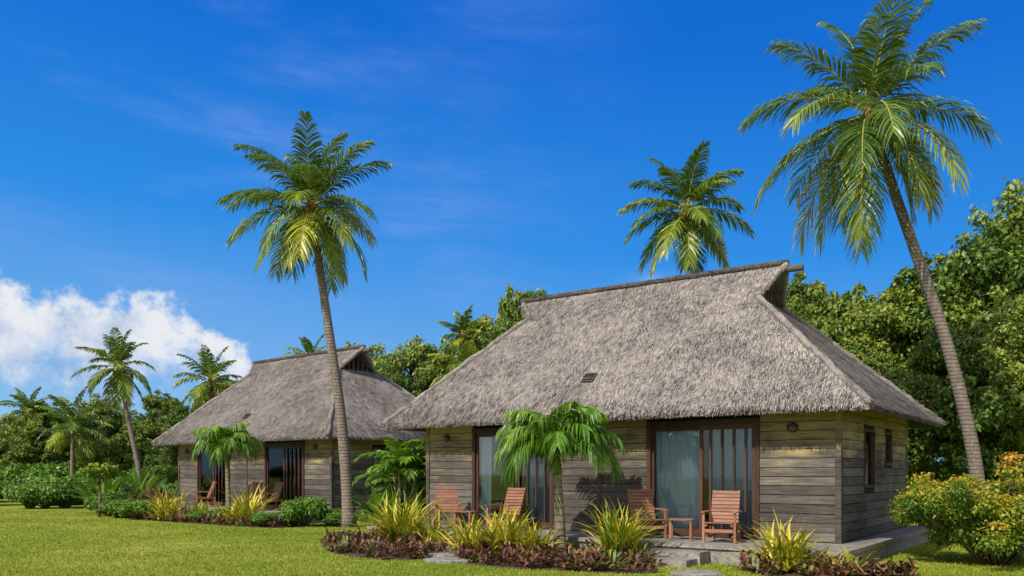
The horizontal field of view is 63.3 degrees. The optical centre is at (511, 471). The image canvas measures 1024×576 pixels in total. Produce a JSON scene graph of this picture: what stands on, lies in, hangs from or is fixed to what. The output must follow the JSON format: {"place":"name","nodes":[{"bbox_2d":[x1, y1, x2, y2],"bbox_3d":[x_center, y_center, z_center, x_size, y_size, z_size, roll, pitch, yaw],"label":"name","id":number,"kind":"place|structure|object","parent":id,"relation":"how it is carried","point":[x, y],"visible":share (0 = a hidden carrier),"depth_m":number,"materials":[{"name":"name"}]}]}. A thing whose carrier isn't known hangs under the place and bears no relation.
{"place":"outdoors","nodes":[
{"label":"outdoors","id":0,"kind":"place"},
{"bbox_2d":[68,466,112,504],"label":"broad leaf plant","id":1,"kind":"object","parent":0,"point":[79,502],"visible":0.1,"depth_m":42.83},
{"bbox_2d":[375,472,425,501],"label":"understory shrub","id":2,"kind":"object","parent":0,"point":[424,493],"visible":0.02,"depth_m":31.36,"materials":[{"name":"green plant"}]},
{"bbox_2d":[0,479,1023,575],"bbox_3d":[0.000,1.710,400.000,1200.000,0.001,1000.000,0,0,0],"label":"ground","id":3,"kind":"structure","parent":0,"point":[10,506],"depth_m":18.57,"materials":[{"name":"plant"}]},
{"bbox_2d":[0,482,8,499],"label":"garden shrub","id":4,"kind":"object","parent":3,"relation":"on","point":[1,488],"visible":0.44,"depth_m":42.22,"materials":[{"name":"green plant"}]},
{"bbox_2d":[0,463,48,483],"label":"understory shrub","id":5,"kind":"object","parent":3,"relation":"on","point":[11,473],"visible":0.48,"depth_m":52.67,"materials":[{"name":"green plant"}]},
{"bbox_2d":[13,472,37,484],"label":"understory shrub","id":6,"kind":"object","parent":3,"relation":"on","point":[23,479],"visible":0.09,"depth_m":52.14,"materials":[{"name":"green plant"}]},
{"bbox_2d":[0,481,54,508],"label":"garden shrub","id":7,"kind":"object","parent":3,"relation":"on","point":[17,491],"visible":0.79,"depth_m":38.20,"materials":[{"name":"green plant"}]},
{"bbox_2d":[0,387,56,430],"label":"coconut palm","id":8,"kind":"object","parent":3,"relation":"on","point":[24,400],"visible":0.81,"depth_m":59.60,"materials":[{"name":"green"}]},
{"bbox_2d":[0,400,67,465],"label":"broadleaf tree","id":9,"kind":"object","parent":3,"relation":"on","point":[7,430],"visible":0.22,"depth_m":59.25,"materials":[{"name":"green plant"}]},
{"bbox_2d":[22,475,58,505],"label":"garden shrub","id":10,"kind":"object","parent":3,"relation":"on","point":[37,479],"visible":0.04,"depth_m":41.77,"materials":[{"name":"green plant"}]},
{"bbox_2d":[19,487,65,508],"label":"garden shrub","id":11,"kind":"object","parent":3,"relation":"on","point":[49,504],"visible":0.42,"depth_m":38.44,"materials":[{"name":"green plant"}]},
{"bbox_2d":[0,423,88,469],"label":"broadleaf tree","id":12,"kind":"object","parent":3,"relation":"on","point":[23,448],"visible":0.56,"depth_m":54.83,"materials":[{"name":"green plant"}]},
{"bbox_2d":[24,460,87,479],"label":"understory shrub","id":13,"kind":"object","parent":3,"relation":"on","point":[54,470],"visible":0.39,"depth_m":51.24,"materials":[{"name":"green plant"}]},
{"bbox_2d":[37,475,97,507],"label":"garden shrub","id":14,"kind":"object","parent":3,"relation":"on","point":[61,485],"visible":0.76,"depth_m":38.71,"materials":[{"name":"green plant"}]},
{"bbox_2d":[34,386,113,477],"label":"coconut palm","id":15,"kind":"object","parent":3,"relation":"on","point":[68,417],"visible":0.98,"depth_m":50.87,"materials":[{"name":"green"}]},
{"bbox_2d":[69,486,97,505],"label":"garden shrub","id":16,"kind":"object","parent":3,"relation":"on","point":[77,498],"visible":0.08,"depth_m":39.46,"materials":[{"name":"green plant"}]},
{"bbox_2d":[49,458,134,513],"bbox_3d":[-16.931,0.587,34.524,3.550,2.327,3.098,0,0,34],"label":"broad leaf plant","id":17,"kind":"object","parent":3,"relation":"on","point":[106,485],"visible":0.32,"depth_m":34.07,"materials":[{"name":"plant"}]},
{"bbox_2d":[48,393,138,464],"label":"broadleaf tree","id":18,"kind":"object","parent":3,"relation":"on","point":[116,421],"visible":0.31,"depth_m":58.49,"materials":[{"name":"green plant"}]},
{"bbox_2d":[76,462,122,516],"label":"sapling","id":19,"kind":"object","parent":3,"relation":"on","point":[97,470],"visible":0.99,"depth_m":31.12,"materials":[{"name":"green plant"}]},
{"bbox_2d":[83,489,131,513],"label":"garden shrub","id":20,"kind":"object","parent":3,"relation":"on","point":[96,494],"visible":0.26,"depth_m":33.22,"materials":[{"name":"green plant"}]},
{"bbox_2d":[70,327,155,481],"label":"coconut palm","id":21,"kind":"object","parent":3,"relation":"on","point":[121,380],"visible":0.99,"depth_m":47.10,"materials":[{"name":"green"}]},
{"bbox_2d":[103,465,149,481],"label":"understory shrub","id":22,"kind":"object","parent":3,"relation":"on","point":[129,470],"visible":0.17,"depth_m":51.44,"materials":[{"name":"green plant"}]},
{"bbox_2d":[84,418,169,469],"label":"broadleaf tree","id":23,"kind":"object","parent":3,"relation":"on","point":[120,454],"visible":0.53,"depth_m":52.40,"materials":[{"name":"green plant"}]},
{"bbox_2d":[113,459,166,492],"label":"broad leaf plant","id":24,"kind":"object","parent":3,"relation":"on","point":[144,475],"visible":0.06,"depth_m":38.11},
{"bbox_2d":[112,464,177,500],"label":"broad leaf plant","id":25,"kind":"object","parent":3,"relation":"on","point":[136,485],"visible":0.3,"depth_m":35.22,"materials":[{"name":"plant"}]},
{"bbox_2d":[146,461,165,490],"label":"understory shrub","id":26,"kind":"object","parent":3,"relation":"on","point":[150,475],"visible":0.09,"depth_m":51.19,"materials":[{"name":"green plant"}]},
{"bbox_2d":[132,389,189,464],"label":"broadleaf tree","id":27,"kind":"object","parent":3,"relation":"on","point":[158,409],"visible":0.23,"depth_m":59.04,"materials":[{"name":"green plant"}]},
{"bbox_2d":[151,446,177,484],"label":"broadleaf tree","id":28,"kind":"object","parent":3,"relation":"on","point":[168,461],"visible":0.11,"depth_m":49.39,"materials":[{"name":"green plant"}]},
{"bbox_2d":[161,481,177,501],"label":"garden shrub","id":29,"kind":"object","parent":3,"relation":"on","point":[173,485],"visible":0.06,"depth_m":41.36,"materials":[{"name":"green plant"}]},
{"bbox_2d":[166,374,238,425],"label":"broadleaf tree","id":30,"kind":"object","parent":3,"relation":"on","point":[180,411],"visible":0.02,"depth_m":57.03,"materials":[{"name":"green plant"}]},
{"bbox_2d":[172,344,241,409],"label":"coconut palm","id":31,"kind":"object","parent":3,"relation":"on","point":[210,369],"visible":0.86,"depth_m":51.58,"materials":[{"name":"green"}]},
{"bbox_2d":[123,516,302,527],"bbox_3d":[-11.529,1.706,29.541,12.605,0.001,2.274,0,0,41],"label":"garden bed","id":32,"kind":"object","parent":3,"relation":"on","point":[224,524],"visible":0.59,"depth_m":27.51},
{"bbox_2d":[88,495,132,515],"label":"garden shrub","id":33,"kind":"object","parent":32,"relation":"on","point":[94,505],"visible":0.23,"depth_m":31.91,"materials":[{"name":"green plant"}]},
{"bbox_2d":[98,498,132,517],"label":"garden shrub","id":34,"kind":"object","parent":32,"relation":"on","point":[109,505],"visible":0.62,"depth_m":30.51,"materials":[{"name":"green plant"}]},
{"bbox_2d":[93,494,140,516],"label":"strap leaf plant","id":35,"kind":"object","parent":32,"relation":"on","point":[115,512],"visible":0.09,"depth_m":31.59,"materials":[{"name":"green plant"}]},
{"bbox_2d":[117,499,156,519],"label":"garden shrub","id":36,"kind":"object","parent":32,"relation":"on","point":[127,507],"visible":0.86,"depth_m":29.49,"materials":[{"name":"green plant"}]},
{"bbox_2d":[139,507,156,519],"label":"garden shrub","id":37,"kind":"object","parent":32,"relation":"on","point":[150,511],"visible":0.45,"depth_m":29.53,"materials":[{"name":"green plant"}]},
{"bbox_2d":[128,481,189,502],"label":"leaf plant","id":38,"kind":"object","parent":32,"relation":"on","point":[147,493],"visible":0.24,"depth_m":33.18,"materials":[{"name":"green plant"}]},
{"bbox_2d":[144,489,187,506],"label":"croton shrub","id":39,"kind":"object","parent":32,"relation":"on","point":[169,495],"visible":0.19,"depth_m":31.36,"materials":[{"name":"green plant"}]},
{"bbox_2d":[130,482,202,519],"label":"strap leaf plant","id":40,"kind":"object","parent":32,"relation":"on","point":[163,510],"visible":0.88,"depth_m":29.07,"materials":[{"name":"yellow plant"}]},
{"bbox_2d":[177,496,210,518],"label":"strap leaf plant","id":41,"kind":"object","parent":32,"relation":"on","point":[195,505],"visible":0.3,"depth_m":29.46,"materials":[{"name":"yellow plant"}]},
{"bbox_2d":[187,509,211,522],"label":"garden shrub","id":42,"kind":"object","parent":32,"relation":"on","point":[193,514],"visible":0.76,"depth_m":27.76,"materials":[{"name":"green plant"}]},
{"bbox_2d":[181,500,222,522],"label":"strap leaf plant","id":43,"kind":"object","parent":32,"relation":"on","point":[204,508],"visible":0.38,"depth_m":28.08,"materials":[{"name":"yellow plant"}]},
{"bbox_2d":[103,507,301,527],"bbox_3d":[-11.613,1.444,29.726,12.981,0.521,2.745,0,0,41],"label":"red groundcover","id":44,"kind":"object","parent":32,"relation":"on","point":[183,517],"visible":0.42,"depth_m":26.86,"materials":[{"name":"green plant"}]},
{"bbox_2d":[210,507,240,522],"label":"garden shrub","id":45,"kind":"object","parent":32,"relation":"on","point":[213,512],"visible":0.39,"depth_m":27.59,"materials":[{"name":"green plant"}]},
{"bbox_2d":[191,422,262,507],"bbox_3d":[-9.928,0.009,28.944,2.438,3.503,2.486,0,0,0],"label":"young palm","id":46,"kind":"object","parent":32,"relation":"on","point":[221,443],"visible":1,"depth_m":28.51,"materials":[{"name":"green"}]},
{"bbox_2d":[206,495,253,522],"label":"strap leaf plant","id":47,"kind":"object","parent":32,"relation":"on","point":[228,515],"visible":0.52,"depth_m":27.22,"materials":[{"name":"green plant"}]},
{"bbox_2d":[216,479,281,523],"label":"strap leaf plant","id":48,"kind":"object","parent":32,"relation":"on","point":[247,507],"visible":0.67,"depth_m":26.91,"materials":[{"name":"yellow plant"}]},
{"bbox_2d":[248,512,280,526],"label":"garden shrub","id":49,"kind":"object","parent":32,"relation":"on","point":[259,518],"visible":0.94,"depth_m":25.74,"materials":[{"name":"green plant"}]},
{"bbox_2d":[151,343,425,523],"bbox_3d":[-8.895,-1.638,33.909,12.401,6.795,9.580,0,0,40],"label":"thatched hut","id":50,"kind":"object","parent":3,"relation":"on","point":[284,407],"visible":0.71,"depth_m":31.66,"materials":[{"name":"plant"}]},
{"bbox_2d":[193,481,216,506],"bbox_3d":[-12.031,0.861,32.546,0.802,0.993,0.674,0,0,-30],"label":"wooden chair","id":51,"kind":"object","parent":50,"relation":"on","point":[211,490],"visible":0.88,"depth_m":32.47,"materials":[{"name":"brown wood"}]},
{"bbox_2d":[241,482,262,505],"bbox_3d":[-9.473,0.861,30.339,0.674,0.993,0.802,0,0,0],"label":"wooden chair","id":52,"kind":"object","parent":50,"relation":"on","point":[255,485],"visible":0.31,"depth_m":30.60,"materials":[{"name":"brown wood"}]},
{"bbox_2d":[256,482,283,509],"bbox_3d":[-8.617,0.861,29.594,0.802,0.993,0.674,0,0,-40],"label":"wooden chair","id":53,"kind":"object","parent":50,"relation":"on","point":[277,488],"visible":0.81,"depth_m":29.59,"materials":[{"name":"brown wood"}]},
{"bbox_2d":[214,109,394,527],"bbox_3d":[-6.411,-4.327,25.724,5.284,12.302,4.659,0,0,-42],"label":"coconut palm","id":54,"kind":"object","parent":3,"relation":"on","point":[309,222],"visible":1,"depth_m":25.48,"materials":[{"name":"green"}]},
{"bbox_2d":[279,495,329,526],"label":"garden shrub","id":55,"kind":"object","parent":3,"relation":"on","point":[305,507],"visible":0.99,"depth_m":25.67,"materials":[{"name":"green plant"}]},
{"bbox_2d":[283,333,326,355],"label":"coconut palm","id":56,"kind":"object","parent":3,"relation":"on","point":[309,347],"visible":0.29,"depth_m":56.71,"materials":[{"name":"green"}]},
{"bbox_2d":[314,508,341,524],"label":"garden shrub","id":57,"kind":"object","parent":3,"relation":"on","point":[332,511],"visible":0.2,"depth_m":26.75,"materials":[{"name":"green plant"}]},
{"bbox_2d":[323,512,341,526],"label":"garden shrub","id":58,"kind":"object","parent":3,"relation":"on","point":[330,517],"visible":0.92,"depth_m":25.76,"materials":[{"name":"green plant"}]},
{"bbox_2d":[358,510,369,523],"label":"garden shrub","id":59,"kind":"object","parent":3,"relation":"on","point":[362,515],"visible":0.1,"depth_m":25.09,"materials":[{"name":"green plant"}]},
{"bbox_2d":[343,341,402,374],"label":"broadleaf tree","id":60,"kind":"object","parent":3,"relation":"on","point":[371,354],"depth_m":50.06,"materials":[{"name":"green plant"}]},
{"bbox_2d":[349,478,407,525],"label":"broad leaf plant","id":61,"kind":"object","parent":3,"relation":"on","point":[367,509],"visible":0.3,"depth_m":24.11,"materials":[{"name":"plant"}]},
{"bbox_2d":[366,514,391,525],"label":"garden shrub","id":62,"kind":"object","parent":3,"relation":"on","point":[374,521],"visible":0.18,"depth_m":23.02,"materials":[{"name":"green plant"}]},
{"bbox_2d":[322,544,445,559],"bbox_3d":[-2.788,1.706,18.465,2.622,0.001,5.076,0,0,-21],"label":"garden bed","id":63,"kind":"object","parent":3,"relation":"on","point":[348,552],"visible":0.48,"depth_m":17.18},
{"bbox_2d":[318,526,448,558],"bbox_3d":[-2.825,1.491,18.456,3.360,0.421,4.814,0,0,0],"label":"red groundcover","id":64,"kind":"object","parent":63,"relation":"on","point":[370,543],"visible":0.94,"depth_m":17.56,"materials":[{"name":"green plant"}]},
{"bbox_2d":[334,485,452,543],"bbox_3d":[-2.697,0.936,19.214,3.020,1.463,2.626,0,0,0],"label":"strap leaf plant","id":65,"kind":"object","parent":63,"relation":"on","point":[403,522],"visible":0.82,"depth_m":19.06,"materials":[{"name":"green plant"}]},
{"bbox_2d":[409,509,462,542],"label":"strap leaf plant","id":66,"kind":"object","parent":63,"relation":"on","point":[425,534],"visible":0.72,"depth_m":18.81,"materials":[{"name":"green plant"}]},
{"bbox_2d":[352,436,425,511],"bbox_3d":[-3.192,0.289,24.703,3.094,2.848,2.969,0,0,37],"label":"areca palm","id":67,"kind":"object","parent":3,"relation":"on","point":[404,463],"visible":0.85,"depth_m":24.18,"materials":[{"name":"green"}]},
{"bbox_2d":[355,460,425,510],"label":"areca palm","id":68,"kind":"object","parent":3,"relation":"on","point":[385,480],"visible":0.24,"depth_m":26.45,"materials":[{"name":"green"}]},
{"bbox_2d":[372,333,450,396],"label":"broadleaf tree","id":69,"kind":"object","parent":3,"relation":"on","point":[414,359],"visible":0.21,"depth_m":44.16,"materials":[{"name":"green plant"}]},
{"bbox_2d":[402,494,425,521],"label":"broad leaf plant","id":70,"kind":"object","parent":3,"relation":"on","point":[416,501],"visible":0.04,"depth_m":22.91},
{"bbox_2d":[426,326,483,386],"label":"coconut palm","id":71,"kind":"object","parent":3,"relation":"on","point":[466,348],"visible":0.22,"depth_m":35.60,"materials":[{"name":"green"}]},
{"bbox_2d":[419,314,496,381],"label":"broadleaf tree","id":72,"kind":"object","parent":3,"relation":"on","point":[439,365],"visible":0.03,"depth_m":41.46,"materials":[{"name":"green plant"}]},
{"bbox_2d":[436,305,492,362],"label":"coconut palm","id":73,"kind":"object","parent":3,"relation":"on","point":[465,326],"visible":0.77,"depth_m":37.84,"materials":[{"name":"green"}]},
{"bbox_2d":[467,283,547,354],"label":"broadleaf tree","id":74,"kind":"object","parent":3,"relation":"on","point":[511,315],"visible":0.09,"depth_m":40.79,"materials":[{"name":"green plant"}]},
{"bbox_2d":[466,552,657,573],"bbox_3d":[0.749,1.706,15.870,4.943,0.001,2.819,0,0,37],"label":"garden bed","id":75,"kind":"object","parent":3,"relation":"on","point":[643,570],"visible":0.28,"depth_m":14.84,"materials":[{"name":"soil"}]},
{"bbox_2d":[430,508,497,552],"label":"strap leaf plant","id":76,"kind":"object","parent":75,"relation":"on","point":[465,539],"visible":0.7,"depth_m":17.06,"materials":[{"name":"yellow plant"}]},
{"bbox_2d":[457,501,549,552],"bbox_3d":[-0.153,1.105,17.172,2.325,1.126,2.076,0,0,36],"label":"strap leaf plant","id":77,"kind":"object","parent":75,"relation":"on","point":[499,533],"visible":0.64,"depth_m":16.96,"materials":[{"name":"yellow plant"}]},
{"bbox_2d":[494,516,568,552],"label":"strap leaf plant","id":78,"kind":"object","parent":75,"relation":"on","point":[530,533],"visible":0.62,"depth_m":16.77,"materials":[{"name":"green plant"}]},
{"bbox_2d":[449,534,666,572],"bbox_3d":[0.816,1.488,15.912,4.751,0.425,3.306,0,0,21],"label":"red groundcover","id":79,"kind":"object","parent":75,"relation":"on","point":[583,557],"visible":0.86,"depth_m":14.97,"materials":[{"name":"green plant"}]},
{"bbox_2d":[493,401,624,552],"bbox_3d":[0.960,0.188,16.943,2.696,3.143,2.698,0,0,0],"label":"young palm","id":80,"kind":"object","parent":75,"relation":"on","point":[562,434],"visible":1,"depth_m":16.56,"materials":[{"name":"green"}]},
{"bbox_2d":[558,496,672,556],"bbox_3d":[2.020,1.044,15.919,2.515,1.245,2.610,0,0,0],"label":"strap leaf plant","id":81,"kind":"object","parent":75,"relation":"on","point":[620,535],"visible":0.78,"depth_m":15.63,"materials":[{"name":"green plant"}]},
{"bbox_2d":[422,549,721,575],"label":"stepping stones","id":82,"kind":"object","parent":3,"relation":"on","point":[445,557],"visible":0.67,"depth_m":15.51,"materials":[{"name":"stone"}]},
{"bbox_2d":[367,257,944,569],"bbox_3d":[3.212,-1.638,20.693,12.401,6.795,9.580,0,0,36],"label":"thatched hut","id":83,"kind":"object","parent":3,"relation":"on","point":[697,389],"visible":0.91,"depth_m":18.38,"materials":[{"name":"plant"}]},
{"bbox_2d":[433,487,461,528],"bbox_3d":[-1.592,0.861,20.355,0.674,0.993,0.802,0,0,-6],"label":"wooden chair","id":84,"kind":"object","parent":83,"relation":"on","point":[451,502],"visible":0.8,"depth_m":20.56,"materials":[{"name":"brown wood"}]},
{"bbox_2d":[453,510,479,528],"bbox_3d":[-1.094,1.148,19.939,0.480,0.420,0.475,0,0,26],"label":"side table","id":85,"kind":"object","parent":83,"relation":"on","point":[463,514],"visible":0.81,"depth_m":19.83,"materials":[{"name":"brown wood"}]},
{"bbox_2d":[485,487,526,529],"bbox_3d":[-0.115,0.861,19.256,0.674,0.993,0.802,0,0,41],"label":"wooden chair","id":86,"kind":"object","parent":83,"relation":"on","point":[517,495],"visible":0.62,"depth_m":19.34,"materials":[{"name":"brown wood"}]},
{"bbox_2d":[627,489,667,538],"bbox_3d":[2.773,0.861,17.251,0.674,0.993,0.802,0,0,-12],"label":"wooden chair","id":87,"kind":"object","parent":83,"relation":"on","point":[640,494],"visible":0.77,"depth_m":17.45,"materials":[{"name":"brown wood"}]},
{"bbox_2d":[668,518,693,540],"bbox_3d":[3.396,1.148,16.675,0.480,0.420,0.475,0,0,16],"label":"side table","id":88,"kind":"object","parent":83,"relation":"on","point":[690,528],"visible":1,"depth_m":16.52,"materials":[{"name":"brown wood"}]},
{"bbox_2d":[701,490,741,543],"bbox_3d":[4.108,0.861,16.188,0.674,0.993,0.802,0,0,26],"label":"wooden chair","id":89,"kind":"object","parent":83,"relation":"on","point":[722,502],"visible":0.99,"depth_m":16.34,"materials":[{"name":"brown wood"}]},
{"bbox_2d":[616,140,756,276],"bbox_3d":[6.512,-5.067,30.518,5.144,13.764,4.829,0,0,0],"label":"coconut palm","id":90,"kind":"object","parent":3,"relation":"on","point":[687,222],"visible":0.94,"depth_m":30.19,"materials":[{"name":"green"}]},
{"bbox_2d":[787,294,817,324],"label":"broadleaf tree","id":91,"kind":"object","parent":3,"relation":"on","point":[795,305],"visible":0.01,"depth_m":33.22,"materials":[{"name":"green plant"}]},
{"bbox_2d":[786,271,841,342],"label":"broadleaf tree","id":92,"kind":"object","parent":3,"relation":"on","point":[797,287],"visible":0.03,"depth_m":37.07,"materials":[{"name":"green plant"}]},
{"bbox_2d":[737,566,907,575],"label":"garden bed","id":93,"kind":"object","parent":3,"relation":"on","point":[786,573],"visible":0.4,"depth_m":13.96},
{"bbox_2d":[720,507,855,570],"bbox_3d":[4.616,1.124,14.223,2.002,1.086,2.230,0,0,-44],"label":"strap leaf plant","id":94,"kind":"object","parent":93,"relation":"on","point":[787,553],"visible":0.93,"depth_m":14.01,"materials":[{"name":"green plant"}]},
{"bbox_2d":[727,548,920,575],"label":"red groundcover","id":95,"kind":"object","parent":93,"relation":"on","point":[890,566],"visible":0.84,"depth_m":13.54,"materials":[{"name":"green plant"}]},
{"bbox_2d":[811,544,885,574],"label":"strap leaf plant","id":96,"kind":"object","parent":93,"relation":"on","point":[847,557],"visible":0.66,"depth_m":13.69,"materials":[{"name":"yellow plant"}]},
{"bbox_2d":[802,282,926,364],"bbox_3d":[14.673,-3.232,37.219,8.213,10.392,8.802,0,0,4],"label":"broadleaf tree","id":97,"kind":"object","parent":3,"relation":"on","point":[833,306],"visible":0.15,"depth_m":35.46,"materials":[{"name":"green plant"}]},
{"bbox_2d":[738,0,1000,536],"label":"coconut palm","id":98,"kind":"object","parent":3,"relation":"on","point":[868,133],"visible":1,"depth_m":21.83,"materials":[{"name":"green"}]},
{"bbox_2d":[842,338,920,473],"bbox_3d":[12.696,-1.551,30.613,5.307,6.800,5.875,0,0,38],"label":"broadleaf tree","id":99,"kind":"object","parent":3,"relation":"on","point":[877,362],"visible":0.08,"depth_m":29.69,"materials":[{"name":"green plant"}]},
{"bbox_2d":[833,251,985,486],"bbox_3d":[17.301,-3.589,34.334,7.839,11.049,8.679,0,0,38],"label":"broadleaf tree","id":100,"kind":"object","parent":3,"relation":"on","point":[900,304],"visible":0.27,"depth_m":33.30,"materials":[{"name":"green plant"}]},
{"bbox_2d":[914,519,940,527],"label":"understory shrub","id":101,"kind":"object","parent":3,"relation":"on","point":[920,521],"depth_m":23.18,"materials":[{"name":"green plant"}]},
{"bbox_2d":[879,321,1023,488],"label":"broadleaf tree","id":102,"kind":"object","parent":3,"relation":"on","point":[994,412],"visible":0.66,"depth_m":26.10,"materials":[{"name":"green plant"}]},
{"bbox_2d":[886,452,1023,565],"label":"flowering shrub","id":103,"kind":"object","parent":3,"relation":"on","point":[965,509],"visible":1,"depth_m":14.75,"materials":[{"name":"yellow plant"}]},
{"bbox_2d":[895,175,1023,481],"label":"broadleaf tree","id":104,"kind":"object","parent":3,"relation":"on","point":[987,260],"visible":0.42,"depth_m":31.25,"materials":[{"name":"green plant"}]},
{"bbox_2d":[941,285,1023,481],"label":"broadleaf tree","id":105,"kind":"object","parent":3,"relation":"on","point":[1004,324],"visible":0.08,"depth_m":27.22,"materials":[{"name":"green plant"}]},
{"bbox_2d":[981,279,1022,318],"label":"broadleaf tree","id":106,"kind":"object","parent":3,"relation":"on","point":[1002,289],"visible":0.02,"depth_m":31.20,"materials":[{"name":"green plant"}]},
{"bbox_2d":[0,0,1023,461],"label":"sky","id":107,"kind":"structure","parent":0,"point":[514,134],"materials":[{"name":"blue"}]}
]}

